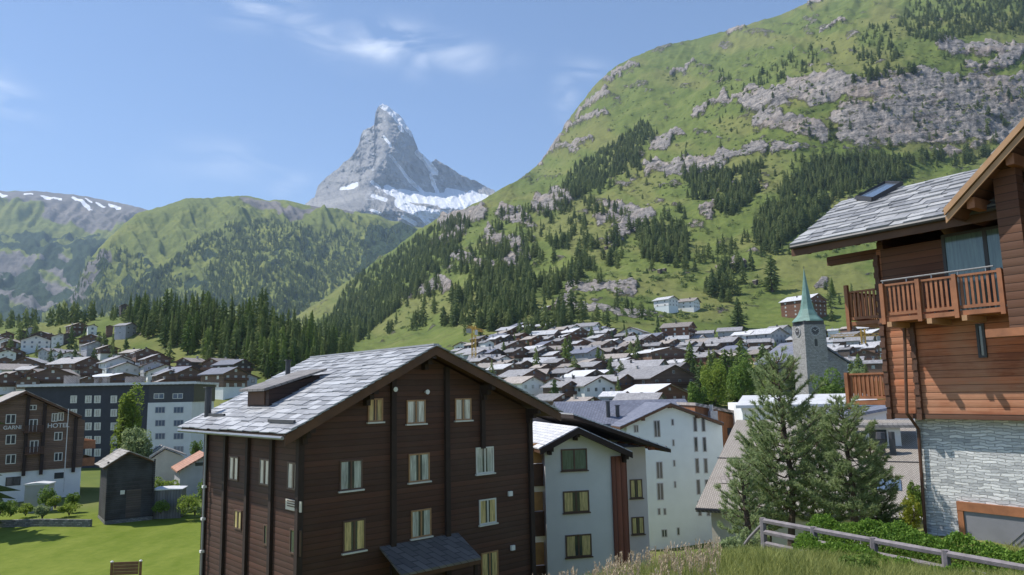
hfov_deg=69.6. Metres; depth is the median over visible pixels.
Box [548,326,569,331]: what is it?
chalet
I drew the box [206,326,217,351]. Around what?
conifer
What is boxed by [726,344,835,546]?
pine
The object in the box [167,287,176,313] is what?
conifer
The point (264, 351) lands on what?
conifer
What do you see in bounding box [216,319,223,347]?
conifer
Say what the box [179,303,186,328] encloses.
conifer
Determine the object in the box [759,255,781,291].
conifer
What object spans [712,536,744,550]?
bush
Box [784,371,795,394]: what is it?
conifer
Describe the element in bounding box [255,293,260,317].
conifer
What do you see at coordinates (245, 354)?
conifer
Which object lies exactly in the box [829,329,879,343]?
tower crane
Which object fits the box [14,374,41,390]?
chalet
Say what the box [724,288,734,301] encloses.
conifer
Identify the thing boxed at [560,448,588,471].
window
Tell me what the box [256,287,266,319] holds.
conifer
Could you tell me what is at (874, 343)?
chalet
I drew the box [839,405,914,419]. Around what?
grey house
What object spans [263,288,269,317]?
conifer
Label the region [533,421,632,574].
white house
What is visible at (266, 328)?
conifer
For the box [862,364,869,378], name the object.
conifer
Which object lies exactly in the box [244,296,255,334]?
conifer
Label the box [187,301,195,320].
conifer
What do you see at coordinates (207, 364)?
chalet
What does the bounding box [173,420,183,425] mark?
window
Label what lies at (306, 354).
conifer
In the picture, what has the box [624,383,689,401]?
chalet
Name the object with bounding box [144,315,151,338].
conifer
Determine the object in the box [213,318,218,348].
conifer
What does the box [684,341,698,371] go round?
conifer
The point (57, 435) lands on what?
window
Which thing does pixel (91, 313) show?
conifers
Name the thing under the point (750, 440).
pine
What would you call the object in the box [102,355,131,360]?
chalet
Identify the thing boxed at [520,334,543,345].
chalet
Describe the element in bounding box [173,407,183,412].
window
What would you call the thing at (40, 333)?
chalet
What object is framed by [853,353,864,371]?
conifer
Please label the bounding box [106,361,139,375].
chalet
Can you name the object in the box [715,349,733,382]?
conifer
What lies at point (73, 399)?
window
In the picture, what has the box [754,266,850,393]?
church
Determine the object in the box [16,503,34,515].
bush
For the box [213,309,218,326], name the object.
conifer
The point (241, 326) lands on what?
conifer
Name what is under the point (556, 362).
chalet
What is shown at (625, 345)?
chalet
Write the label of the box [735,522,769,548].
bush
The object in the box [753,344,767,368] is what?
conifer
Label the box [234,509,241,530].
window
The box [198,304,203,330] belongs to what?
conifer
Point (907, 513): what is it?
bush
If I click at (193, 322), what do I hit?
conifer
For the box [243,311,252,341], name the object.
conifer
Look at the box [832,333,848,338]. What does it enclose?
chalet
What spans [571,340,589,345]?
chalet
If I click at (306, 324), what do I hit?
conifer
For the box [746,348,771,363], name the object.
chalet
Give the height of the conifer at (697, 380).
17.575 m
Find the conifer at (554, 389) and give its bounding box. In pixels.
[548,379,559,393]
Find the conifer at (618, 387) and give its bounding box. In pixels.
[615,376,620,390]
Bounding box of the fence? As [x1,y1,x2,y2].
[741,517,1023,573]
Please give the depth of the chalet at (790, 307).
505.16 m
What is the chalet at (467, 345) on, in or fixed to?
on the terrain at (170, 546)
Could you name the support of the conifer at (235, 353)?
on the terrain at (170, 546)
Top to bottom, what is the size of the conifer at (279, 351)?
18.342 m
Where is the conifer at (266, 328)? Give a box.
[265,319,268,338]
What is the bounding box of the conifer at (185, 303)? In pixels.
[183,293,187,322]
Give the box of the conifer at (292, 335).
[286,323,296,357]
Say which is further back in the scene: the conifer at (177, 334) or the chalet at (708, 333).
the chalet at (708, 333)
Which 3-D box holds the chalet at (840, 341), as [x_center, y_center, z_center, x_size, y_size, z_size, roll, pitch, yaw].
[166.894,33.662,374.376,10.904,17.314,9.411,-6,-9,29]
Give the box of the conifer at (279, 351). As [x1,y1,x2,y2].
[278,335,284,369]
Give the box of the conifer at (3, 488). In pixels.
[0,422,20,522]
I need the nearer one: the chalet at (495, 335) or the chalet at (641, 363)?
the chalet at (641, 363)
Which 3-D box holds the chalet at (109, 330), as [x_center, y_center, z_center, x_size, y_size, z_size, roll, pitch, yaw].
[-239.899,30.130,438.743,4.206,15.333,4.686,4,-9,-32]
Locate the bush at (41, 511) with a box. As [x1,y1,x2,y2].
[33,504,50,518]
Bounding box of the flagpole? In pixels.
[63,409,68,491]
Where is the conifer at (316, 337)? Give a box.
[312,330,319,353]
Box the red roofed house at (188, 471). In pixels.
[171,450,203,496]
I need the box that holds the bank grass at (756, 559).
[580,538,1023,574]
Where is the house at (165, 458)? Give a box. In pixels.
[148,444,186,485]
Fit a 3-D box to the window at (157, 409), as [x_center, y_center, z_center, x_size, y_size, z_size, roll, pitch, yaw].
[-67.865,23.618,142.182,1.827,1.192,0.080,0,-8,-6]
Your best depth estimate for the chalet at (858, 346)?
323.15 m
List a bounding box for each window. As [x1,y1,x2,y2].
[5,414,15,423]
[5,435,15,444]
[5,454,15,463]
[5,476,20,485]
[29,419,37,431]
[30,405,36,409]
[30,440,38,451]
[51,413,57,421]
[54,432,62,440]
[54,452,62,460]
[54,472,63,478]
[58,412,63,420]
[70,395,76,402]
[85,395,91,402]
[85,409,91,416]
[85,422,91,429]
[85,449,91,455]
[94,396,100,402]
[94,409,100,416]
[94,422,100,429]
[94,436,100,443]
[94,449,100,456]
[110,396,116,402]
[110,409,116,416]
[110,423,116,429]
[154,393,163,398]
[155,407,164,412]
[155,420,164,425]
[155,433,164,438]
[172,393,182,398]
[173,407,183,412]
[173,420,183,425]
[173,433,183,438]
[173,446,183,452]
[228,456,238,480]
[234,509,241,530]
[259,458,268,485]
[263,524,266,545]
[287,462,294,489]
[289,528,301,556]
[338,459,364,492]
[341,518,367,555]
[366,398,384,423]
[405,400,427,425]
[407,452,431,484]
[410,508,433,540]
[454,398,473,421]
[475,446,495,475]
[478,498,498,526]
[481,550,498,574]
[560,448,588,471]
[563,490,590,514]
[565,534,593,558]
[630,479,643,499]
[631,516,645,535]
[634,425,638,432]
[653,420,660,436]
[656,462,662,478]
[657,483,663,499]
[661,529,667,536]
[693,417,697,431]
[694,437,697,451]
[695,458,699,472]
[696,479,700,494]
[701,418,705,431]
[702,437,706,451]
[703,458,707,472]
[975,323,987,357]
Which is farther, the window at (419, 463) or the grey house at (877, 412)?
the grey house at (877, 412)
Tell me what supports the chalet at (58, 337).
on the terrain at (170, 546)
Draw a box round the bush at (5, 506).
[0,502,14,513]
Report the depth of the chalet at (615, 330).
414.61 m
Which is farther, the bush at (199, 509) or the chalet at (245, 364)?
the chalet at (245, 364)
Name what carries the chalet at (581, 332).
on the terrain at (170, 546)
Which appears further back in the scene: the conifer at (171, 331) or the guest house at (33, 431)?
the conifer at (171, 331)
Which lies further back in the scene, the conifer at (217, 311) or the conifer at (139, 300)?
the conifer at (139, 300)
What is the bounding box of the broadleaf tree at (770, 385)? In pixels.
[760,371,781,393]
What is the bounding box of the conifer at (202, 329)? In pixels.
[199,314,205,336]
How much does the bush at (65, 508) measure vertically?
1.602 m
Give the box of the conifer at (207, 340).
[200,327,210,358]
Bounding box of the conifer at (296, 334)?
[293,319,297,346]
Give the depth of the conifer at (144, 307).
425.40 m
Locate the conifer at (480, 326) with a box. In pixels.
[477,315,483,335]
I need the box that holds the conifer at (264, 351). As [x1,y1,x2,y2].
[255,339,268,375]
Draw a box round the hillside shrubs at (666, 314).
[383,15,1023,330]
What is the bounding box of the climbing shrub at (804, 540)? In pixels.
[791,532,976,573]
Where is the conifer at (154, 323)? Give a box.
[146,300,160,336]
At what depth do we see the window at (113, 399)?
141.85 m
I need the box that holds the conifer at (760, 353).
[753,350,766,379]
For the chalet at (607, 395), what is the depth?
217.19 m
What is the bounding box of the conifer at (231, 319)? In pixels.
[229,312,233,335]
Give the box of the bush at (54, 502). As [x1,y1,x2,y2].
[46,495,61,508]
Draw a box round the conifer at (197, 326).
[194,310,202,343]
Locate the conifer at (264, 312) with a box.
[259,305,269,333]
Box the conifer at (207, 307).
[202,294,209,331]
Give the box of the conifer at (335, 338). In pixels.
[330,325,337,352]
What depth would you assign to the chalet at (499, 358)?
320.55 m
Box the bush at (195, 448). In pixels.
[189,440,203,453]
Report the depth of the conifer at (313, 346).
330.43 m
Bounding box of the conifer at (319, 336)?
[317,328,321,354]
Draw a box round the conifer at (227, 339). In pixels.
[223,332,231,358]
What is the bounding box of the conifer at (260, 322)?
[255,313,267,339]
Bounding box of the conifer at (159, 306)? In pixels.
[155,297,161,321]
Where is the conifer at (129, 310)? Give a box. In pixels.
[125,296,131,322]
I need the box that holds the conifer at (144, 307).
[134,303,147,332]
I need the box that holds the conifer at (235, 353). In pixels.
[228,326,241,358]
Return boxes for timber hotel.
[177,343,563,574]
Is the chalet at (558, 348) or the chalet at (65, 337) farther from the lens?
the chalet at (65, 337)
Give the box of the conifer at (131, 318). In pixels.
[129,310,133,322]
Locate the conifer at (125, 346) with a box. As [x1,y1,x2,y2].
[122,338,129,350]
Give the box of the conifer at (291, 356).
[289,345,295,367]
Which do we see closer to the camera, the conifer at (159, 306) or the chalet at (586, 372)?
the chalet at (586, 372)
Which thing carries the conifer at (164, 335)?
on the terrain at (170, 546)
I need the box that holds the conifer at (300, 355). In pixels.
[296,342,304,363]
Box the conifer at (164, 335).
[154,315,170,347]
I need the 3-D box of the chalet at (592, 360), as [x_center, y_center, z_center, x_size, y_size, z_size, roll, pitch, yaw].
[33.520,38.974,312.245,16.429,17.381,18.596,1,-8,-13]
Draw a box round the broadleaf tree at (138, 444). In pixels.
[121,425,153,458]
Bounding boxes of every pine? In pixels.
[712,456,775,534]
[723,421,804,548]
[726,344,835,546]
[783,404,850,540]
[791,393,893,522]
[840,436,906,523]
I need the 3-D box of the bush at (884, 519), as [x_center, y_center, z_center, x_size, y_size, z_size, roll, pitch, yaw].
[12.594,7.976,24.571,1.441,1.586,1.111,-1,-8,0]
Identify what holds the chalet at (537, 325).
on the terrain at (170, 546)
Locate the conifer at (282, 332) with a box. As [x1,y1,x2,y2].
[276,325,289,359]
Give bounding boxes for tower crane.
[466,325,483,357]
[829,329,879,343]
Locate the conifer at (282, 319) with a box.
[278,312,287,333]
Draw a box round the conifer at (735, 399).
[725,366,738,401]
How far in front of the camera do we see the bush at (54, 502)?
82.31 m
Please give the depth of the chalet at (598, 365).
294.81 m
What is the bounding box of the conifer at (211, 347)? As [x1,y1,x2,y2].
[208,341,215,357]
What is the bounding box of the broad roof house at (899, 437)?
[695,420,922,548]
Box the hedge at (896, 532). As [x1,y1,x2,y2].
[802,513,1023,573]
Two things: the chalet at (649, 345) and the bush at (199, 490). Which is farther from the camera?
the chalet at (649, 345)
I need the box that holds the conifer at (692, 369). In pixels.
[689,360,696,378]
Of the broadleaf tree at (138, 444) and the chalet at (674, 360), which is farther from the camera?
the chalet at (674, 360)
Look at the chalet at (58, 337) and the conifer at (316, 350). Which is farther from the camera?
the chalet at (58, 337)
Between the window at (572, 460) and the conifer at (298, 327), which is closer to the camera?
the window at (572, 460)
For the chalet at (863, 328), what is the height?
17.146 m
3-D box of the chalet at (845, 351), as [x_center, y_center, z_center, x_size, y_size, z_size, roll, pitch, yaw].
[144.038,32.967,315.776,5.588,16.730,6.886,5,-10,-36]
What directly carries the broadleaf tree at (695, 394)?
on the terrain at (170, 546)
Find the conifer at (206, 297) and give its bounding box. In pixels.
[199,291,212,318]
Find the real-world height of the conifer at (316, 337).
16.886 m
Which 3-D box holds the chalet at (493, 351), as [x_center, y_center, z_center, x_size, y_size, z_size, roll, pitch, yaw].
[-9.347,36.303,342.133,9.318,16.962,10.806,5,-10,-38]
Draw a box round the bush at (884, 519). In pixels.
[872,502,905,535]
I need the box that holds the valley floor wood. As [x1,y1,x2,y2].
[0,300,370,339]
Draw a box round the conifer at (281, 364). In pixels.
[275,347,286,373]
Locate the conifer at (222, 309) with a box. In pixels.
[213,299,229,334]
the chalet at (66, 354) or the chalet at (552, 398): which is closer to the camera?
the chalet at (552, 398)
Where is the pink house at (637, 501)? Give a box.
[533,412,670,564]
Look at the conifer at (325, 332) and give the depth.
525.21 m
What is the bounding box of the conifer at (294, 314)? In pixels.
[292,308,296,322]
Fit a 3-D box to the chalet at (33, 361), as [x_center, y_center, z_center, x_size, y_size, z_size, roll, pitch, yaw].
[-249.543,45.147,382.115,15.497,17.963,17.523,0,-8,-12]
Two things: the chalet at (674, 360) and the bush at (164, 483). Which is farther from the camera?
the chalet at (674, 360)
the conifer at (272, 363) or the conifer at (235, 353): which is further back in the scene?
the conifer at (235, 353)
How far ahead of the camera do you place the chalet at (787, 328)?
439.00 m
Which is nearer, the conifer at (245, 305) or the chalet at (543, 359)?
the chalet at (543, 359)
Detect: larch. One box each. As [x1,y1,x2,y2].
[110,382,144,453]
[560,337,571,360]
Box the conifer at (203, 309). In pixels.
[200,301,206,321]
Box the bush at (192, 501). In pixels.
[176,492,200,514]
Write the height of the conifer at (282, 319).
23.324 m
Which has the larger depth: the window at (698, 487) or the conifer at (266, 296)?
the conifer at (266, 296)
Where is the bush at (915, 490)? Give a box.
[906,479,921,517]
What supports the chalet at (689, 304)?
on the terrain at (170, 546)
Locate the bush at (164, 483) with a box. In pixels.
[155,477,179,487]
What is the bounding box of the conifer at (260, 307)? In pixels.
[256,298,262,326]
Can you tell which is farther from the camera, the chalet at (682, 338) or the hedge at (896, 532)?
the chalet at (682, 338)
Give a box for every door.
[125,489,140,517]
[941,225,1006,318]
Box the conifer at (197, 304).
[194,293,199,317]
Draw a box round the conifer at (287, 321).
[285,309,290,329]
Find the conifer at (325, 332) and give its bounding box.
[322,319,327,341]
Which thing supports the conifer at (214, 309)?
on the terrain at (170, 546)
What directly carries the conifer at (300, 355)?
on the terrain at (170, 546)
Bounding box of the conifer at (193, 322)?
[186,316,197,344]
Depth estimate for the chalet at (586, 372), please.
268.41 m
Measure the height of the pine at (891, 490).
4.247 m
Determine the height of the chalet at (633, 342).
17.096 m
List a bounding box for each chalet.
[0,331,15,338]
[0,338,20,347]
[0,347,26,359]
[0,348,16,360]
[0,356,11,363]
[0,363,32,372]
[0,369,24,377]
[0,373,20,394]
[1,340,16,347]
[7,357,49,367]
[12,365,43,372]
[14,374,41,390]
[19,335,50,353]
[21,369,79,376]
[26,327,32,336]
[27,367,75,383]
[29,331,53,335]
[36,347,60,361]
[42,333,52,339]
[45,356,100,374]
[47,349,80,361]
[50,333,63,347]
[53,351,83,359]
[63,333,69,344]
[65,322,88,336]
[77,334,105,352]
[78,364,103,378]
[80,341,107,356]
[80,374,94,382]
[87,324,97,334]
[92,371,137,382]
[95,344,118,360]
[96,356,134,373]
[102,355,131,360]
[106,325,113,337]
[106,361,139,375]
[114,322,137,339]
[118,348,141,357]
[119,304,128,316]
[130,347,158,371]
[138,360,164,380]
[139,353,173,364]
[144,363,173,381]
[149,369,175,381]
[153,366,203,381]
[155,376,172,381]
[173,356,204,368]
[197,367,251,399]
[198,357,233,370]
[211,358,254,372]
[247,374,258,386]
[451,347,464,352]
[452,342,467,348]
[454,348,474,357]
[462,349,486,358]
[463,341,478,348]
[467,353,501,360]
[469,335,488,342]
[469,355,496,364]
[474,346,505,350]
[478,339,495,346]
[478,362,504,368]
[483,347,503,354]
[485,363,523,375]
[486,332,508,339]
[487,335,501,345]
[491,354,512,360]
[495,326,517,331]
[495,329,516,334]
[495,340,528,348]
[496,334,513,341]
[497,359,517,363]
[498,368,549,380]
[504,347,529,360]
[504,375,546,395]
[512,332,530,340]
[515,359,531,368]
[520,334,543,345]
[522,357,554,365]
[524,344,553,349]
[526,346,553,357]
[529,330,560,335]
[529,363,554,370]
[530,368,550,379]
[535,324,552,330]
[535,340,560,345]
[535,391,570,404]
[540,380,576,396]
[541,334,558,341]
[541,351,562,357]
[542,357,571,369]
[543,375,565,384]
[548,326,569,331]
[548,366,579,377]
[549,345,573,351]
[550,336,571,345]
[556,362,580,368]
[558,333,581,340]
[559,327,589,337]
[561,368,605,377]
[562,395,601,401]
[563,324,580,328]
[564,375,616,398]
[569,347,606,361]
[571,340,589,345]
[572,344,600,349]
[575,322,601,329]
[576,338,594,342]
[577,358,607,363]
[579,361,607,369]
[586,333,612,340]
[586,339,618,347]
[587,326,611,333]
[594,329,610,335]
[598,389,628,400]
[599,367,616,374]
[599,373,632,390]
[600,348,615,353]
[603,327,617,338]
[603,353,630,360]
[604,338,624,343]
[610,345,626,353]
[611,359,635,371]
[613,332,637,338]
[613,342,634,350]
[613,357,637,360]
[613,392,667,399]
[614,359,668,368]
[617,365,697,389]
[618,327,649,334]
[621,339,643,350]
[623,336,655,341]
[624,334,660,342]
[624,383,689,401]
[631,347,690,360]
[642,341,664,349]
[643,332,668,341]
[652,296,679,312]
[659,339,679,347]
[660,321,696,336]
[665,335,689,341]
[667,359,697,363]
[668,361,691,372]
[674,340,697,347]
[675,341,705,351]
[678,297,701,311]
[680,347,702,352]
[685,339,706,348]
[690,334,706,338]
[693,352,720,368]
[695,329,715,337]
[704,336,744,347]
[704,341,723,349]
[704,350,737,352]
[716,327,743,336]
[719,344,749,353]
[730,331,753,340]
[740,327,788,345]
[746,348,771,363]
[747,338,771,346]
[747,345,773,350]
[768,325,791,337]
[778,293,827,318]
[785,335,792,342]
[789,117,1023,547]
[827,327,839,338]
[827,345,849,352]
[828,336,845,344]
[832,331,869,338]
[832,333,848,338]
[836,345,856,356]
[839,326,856,332]
[844,335,876,344]
[844,355,865,371]
[850,342,866,351]
[850,349,879,359]
[856,327,875,330]
[861,343,881,353]
[862,329,880,341]
[863,358,884,372]
[864,341,881,356]
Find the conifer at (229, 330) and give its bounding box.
[228,318,231,339]
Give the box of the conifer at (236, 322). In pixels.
[229,320,238,345]
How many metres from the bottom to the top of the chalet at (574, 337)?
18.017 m
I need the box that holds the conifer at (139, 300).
[133,294,142,321]
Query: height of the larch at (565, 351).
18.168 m
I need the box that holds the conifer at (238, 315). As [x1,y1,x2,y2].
[234,304,242,332]
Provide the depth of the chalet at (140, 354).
338.77 m
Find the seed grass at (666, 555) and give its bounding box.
[532,537,721,574]
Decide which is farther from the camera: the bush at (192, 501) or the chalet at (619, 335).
the chalet at (619, 335)
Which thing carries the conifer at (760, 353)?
on the terrain at (170, 546)
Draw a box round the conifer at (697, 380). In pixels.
[689,359,709,404]
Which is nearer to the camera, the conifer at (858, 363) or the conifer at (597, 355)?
the conifer at (858, 363)
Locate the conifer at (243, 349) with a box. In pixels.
[240,338,246,358]
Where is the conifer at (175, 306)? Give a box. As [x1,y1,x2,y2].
[173,293,176,315]
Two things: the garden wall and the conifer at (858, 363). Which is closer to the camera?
the garden wall
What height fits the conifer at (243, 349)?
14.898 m
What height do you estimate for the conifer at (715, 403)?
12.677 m
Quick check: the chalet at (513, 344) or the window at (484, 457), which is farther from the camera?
the chalet at (513, 344)
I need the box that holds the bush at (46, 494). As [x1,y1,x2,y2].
[37,484,56,506]
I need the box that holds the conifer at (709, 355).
[704,348,712,367]
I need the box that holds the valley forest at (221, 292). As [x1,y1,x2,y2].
[55,212,414,323]
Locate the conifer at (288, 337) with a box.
[285,331,290,353]
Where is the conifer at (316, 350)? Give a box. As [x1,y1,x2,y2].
[313,341,319,355]
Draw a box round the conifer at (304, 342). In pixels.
[301,335,306,361]
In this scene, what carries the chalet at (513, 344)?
on the terrain at (170, 546)
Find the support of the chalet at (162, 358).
on the terrain at (170, 546)
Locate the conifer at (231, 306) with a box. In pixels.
[227,295,234,325]
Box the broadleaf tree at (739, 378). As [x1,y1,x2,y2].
[726,349,761,399]
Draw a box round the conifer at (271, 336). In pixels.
[263,326,278,373]
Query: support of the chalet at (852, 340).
on the terrain at (170, 546)
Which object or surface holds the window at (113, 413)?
in the apartment block
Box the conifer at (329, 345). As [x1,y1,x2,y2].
[324,330,334,354]
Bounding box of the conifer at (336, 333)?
[334,327,339,352]
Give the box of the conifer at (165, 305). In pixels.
[160,288,171,322]
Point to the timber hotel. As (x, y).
(413, 460)
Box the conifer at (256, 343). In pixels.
[253,332,259,362]
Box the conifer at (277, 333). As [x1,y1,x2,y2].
[274,322,279,351]
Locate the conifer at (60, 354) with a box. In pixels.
[57,350,62,358]
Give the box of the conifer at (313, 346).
[311,336,315,355]
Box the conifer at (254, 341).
[253,328,257,359]
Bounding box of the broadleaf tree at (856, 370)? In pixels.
[850,367,870,392]
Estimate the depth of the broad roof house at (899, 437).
63.10 m
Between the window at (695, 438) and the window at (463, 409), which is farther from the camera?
the window at (695, 438)
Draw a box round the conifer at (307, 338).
[305,321,314,355]
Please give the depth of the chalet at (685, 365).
298.75 m
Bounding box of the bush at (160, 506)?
[151,499,169,513]
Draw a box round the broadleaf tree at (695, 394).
[686,381,707,403]
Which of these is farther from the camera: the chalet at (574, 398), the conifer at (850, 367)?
the conifer at (850, 367)
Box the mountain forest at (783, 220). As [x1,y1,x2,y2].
[325,0,1023,345]
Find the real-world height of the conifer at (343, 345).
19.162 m
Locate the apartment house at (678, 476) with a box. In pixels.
[552,399,723,549]
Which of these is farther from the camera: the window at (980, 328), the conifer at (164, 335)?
the conifer at (164, 335)
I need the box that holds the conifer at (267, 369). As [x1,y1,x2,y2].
[263,353,271,378]
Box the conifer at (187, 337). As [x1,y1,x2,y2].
[178,314,199,353]
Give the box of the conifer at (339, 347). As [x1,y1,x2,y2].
[337,340,342,352]
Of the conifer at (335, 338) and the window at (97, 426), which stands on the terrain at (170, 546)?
the conifer at (335, 338)
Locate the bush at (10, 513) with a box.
[0,500,17,516]
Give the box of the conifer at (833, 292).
[830,277,835,295]
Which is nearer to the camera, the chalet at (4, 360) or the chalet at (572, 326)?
the chalet at (4, 360)
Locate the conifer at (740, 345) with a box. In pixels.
[732,339,749,362]
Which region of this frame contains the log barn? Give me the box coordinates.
[95,448,155,524]
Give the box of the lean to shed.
[153,486,187,518]
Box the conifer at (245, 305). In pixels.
[244,301,247,318]
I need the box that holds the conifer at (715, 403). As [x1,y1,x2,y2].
[706,381,727,406]
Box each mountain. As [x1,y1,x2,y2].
[0,191,145,321]
[41,196,421,322]
[305,104,494,227]
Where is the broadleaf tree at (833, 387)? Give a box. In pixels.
[811,367,844,393]
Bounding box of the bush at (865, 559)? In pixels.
[838,554,881,573]
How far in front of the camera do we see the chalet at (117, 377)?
285.84 m
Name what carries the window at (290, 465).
in the timber hotel
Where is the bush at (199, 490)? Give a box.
[197,479,202,502]
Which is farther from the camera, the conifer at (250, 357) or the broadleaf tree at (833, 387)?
the conifer at (250, 357)
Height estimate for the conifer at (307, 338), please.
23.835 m
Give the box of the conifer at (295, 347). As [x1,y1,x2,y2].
[288,338,300,365]
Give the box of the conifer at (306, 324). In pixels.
[304,314,307,333]
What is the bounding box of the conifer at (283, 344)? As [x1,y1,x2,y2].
[275,340,286,372]
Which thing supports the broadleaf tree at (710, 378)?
on the terrain at (170, 546)
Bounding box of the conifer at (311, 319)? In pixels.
[307,311,314,336]
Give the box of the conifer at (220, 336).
[217,326,222,349]
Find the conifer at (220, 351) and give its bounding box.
[217,340,223,357]
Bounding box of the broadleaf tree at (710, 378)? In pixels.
[699,358,734,403]
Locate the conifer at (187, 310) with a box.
[183,304,190,323]
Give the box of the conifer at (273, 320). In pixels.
[266,309,278,339]
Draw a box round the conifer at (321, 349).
[320,341,325,354]
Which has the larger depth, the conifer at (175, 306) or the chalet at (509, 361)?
the conifer at (175, 306)
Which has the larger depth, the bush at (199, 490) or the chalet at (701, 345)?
the chalet at (701, 345)
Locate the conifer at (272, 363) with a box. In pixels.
[264,335,278,376]
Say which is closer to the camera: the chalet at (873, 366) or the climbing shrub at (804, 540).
the climbing shrub at (804, 540)
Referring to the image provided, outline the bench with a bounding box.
[110,560,142,574]
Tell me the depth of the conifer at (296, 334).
376.46 m
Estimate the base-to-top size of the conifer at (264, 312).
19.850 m
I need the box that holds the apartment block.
[17,375,218,467]
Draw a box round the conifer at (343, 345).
[337,333,346,353]
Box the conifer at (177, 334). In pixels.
[172,306,181,345]
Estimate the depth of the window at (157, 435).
141.51 m
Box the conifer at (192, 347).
[188,326,195,353]
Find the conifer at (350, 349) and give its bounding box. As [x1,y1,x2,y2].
[346,333,353,351]
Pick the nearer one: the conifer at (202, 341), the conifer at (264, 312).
the conifer at (202, 341)
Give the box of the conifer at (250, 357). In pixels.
[246,341,257,366]
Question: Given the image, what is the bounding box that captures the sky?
[0,0,808,209]
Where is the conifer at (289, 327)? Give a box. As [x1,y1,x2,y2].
[288,319,291,341]
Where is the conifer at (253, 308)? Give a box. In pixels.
[250,296,258,332]
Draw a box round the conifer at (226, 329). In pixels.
[215,316,230,353]
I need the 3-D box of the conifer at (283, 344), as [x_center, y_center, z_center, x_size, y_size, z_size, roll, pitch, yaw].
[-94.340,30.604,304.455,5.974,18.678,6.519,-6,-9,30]
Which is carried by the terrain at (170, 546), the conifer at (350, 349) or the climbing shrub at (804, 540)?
the conifer at (350, 349)
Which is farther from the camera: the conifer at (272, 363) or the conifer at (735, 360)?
the conifer at (272, 363)
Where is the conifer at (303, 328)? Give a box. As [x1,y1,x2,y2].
[300,322,305,339]
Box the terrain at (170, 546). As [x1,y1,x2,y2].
[0,0,1023,574]
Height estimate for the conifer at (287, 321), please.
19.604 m
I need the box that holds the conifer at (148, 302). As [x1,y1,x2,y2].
[146,294,151,313]
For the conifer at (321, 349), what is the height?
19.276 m
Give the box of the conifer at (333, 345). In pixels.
[331,328,335,353]
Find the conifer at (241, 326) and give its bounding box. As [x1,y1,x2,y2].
[237,315,245,351]
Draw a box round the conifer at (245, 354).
[243,335,249,359]
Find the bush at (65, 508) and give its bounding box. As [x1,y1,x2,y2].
[56,501,82,515]
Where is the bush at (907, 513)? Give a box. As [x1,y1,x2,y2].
[898,490,922,528]
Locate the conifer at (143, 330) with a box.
[140,314,147,335]
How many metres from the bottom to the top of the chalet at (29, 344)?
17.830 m
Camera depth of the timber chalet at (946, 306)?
22.12 m
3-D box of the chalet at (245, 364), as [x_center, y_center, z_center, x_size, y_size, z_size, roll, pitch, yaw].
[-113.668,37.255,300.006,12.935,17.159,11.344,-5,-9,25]
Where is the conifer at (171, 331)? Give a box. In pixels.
[167,311,175,346]
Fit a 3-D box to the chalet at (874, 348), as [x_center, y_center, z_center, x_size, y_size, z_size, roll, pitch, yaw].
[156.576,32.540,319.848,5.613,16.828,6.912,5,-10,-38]
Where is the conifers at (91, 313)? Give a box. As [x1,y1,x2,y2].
[5,280,864,376]
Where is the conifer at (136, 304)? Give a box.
[129,299,137,319]
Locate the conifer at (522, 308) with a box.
[521,298,524,317]
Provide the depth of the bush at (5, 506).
82.34 m
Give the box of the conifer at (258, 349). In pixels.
[254,335,263,368]
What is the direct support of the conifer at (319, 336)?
on the terrain at (170, 546)
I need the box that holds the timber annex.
[676,402,733,447]
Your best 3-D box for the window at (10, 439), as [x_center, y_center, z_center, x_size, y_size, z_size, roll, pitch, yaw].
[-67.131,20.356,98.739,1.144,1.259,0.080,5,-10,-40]
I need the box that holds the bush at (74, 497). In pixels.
[64,492,80,505]
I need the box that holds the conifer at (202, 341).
[198,324,205,356]
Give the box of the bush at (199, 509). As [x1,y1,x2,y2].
[185,506,201,515]
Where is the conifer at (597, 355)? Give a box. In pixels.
[595,347,602,358]
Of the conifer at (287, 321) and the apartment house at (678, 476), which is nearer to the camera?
the apartment house at (678, 476)
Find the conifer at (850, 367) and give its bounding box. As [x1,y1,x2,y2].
[847,360,853,372]
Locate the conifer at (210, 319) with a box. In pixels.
[206,301,214,335]
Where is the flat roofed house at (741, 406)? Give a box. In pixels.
[728,393,876,423]
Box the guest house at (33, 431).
[0,390,95,501]
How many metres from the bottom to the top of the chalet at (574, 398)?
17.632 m
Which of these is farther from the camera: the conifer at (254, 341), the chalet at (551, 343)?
the chalet at (551, 343)
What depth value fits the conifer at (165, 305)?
431.94 m
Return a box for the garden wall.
[0,519,91,526]
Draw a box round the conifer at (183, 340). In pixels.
[180,327,186,349]
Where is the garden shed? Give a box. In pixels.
[23,481,55,513]
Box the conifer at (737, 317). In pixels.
[730,297,747,327]
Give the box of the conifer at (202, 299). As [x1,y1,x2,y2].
[199,289,204,314]
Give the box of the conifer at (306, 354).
[304,344,309,360]
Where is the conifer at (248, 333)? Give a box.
[246,321,250,351]
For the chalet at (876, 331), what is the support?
on the terrain at (170, 546)
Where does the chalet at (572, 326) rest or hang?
on the terrain at (170, 546)
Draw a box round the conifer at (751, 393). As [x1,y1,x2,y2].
[729,360,756,399]
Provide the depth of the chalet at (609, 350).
344.92 m
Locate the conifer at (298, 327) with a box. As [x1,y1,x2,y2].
[296,320,301,338]
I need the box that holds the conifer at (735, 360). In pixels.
[730,357,739,370]
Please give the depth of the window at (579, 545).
46.14 m
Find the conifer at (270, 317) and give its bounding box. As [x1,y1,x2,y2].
[267,307,278,334]
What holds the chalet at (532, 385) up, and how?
on the terrain at (170, 546)
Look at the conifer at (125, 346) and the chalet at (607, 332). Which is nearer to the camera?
the conifer at (125, 346)
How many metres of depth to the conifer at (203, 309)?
403.19 m
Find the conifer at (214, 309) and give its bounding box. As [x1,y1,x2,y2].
[212,297,215,322]
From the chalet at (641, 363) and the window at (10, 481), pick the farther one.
the chalet at (641, 363)

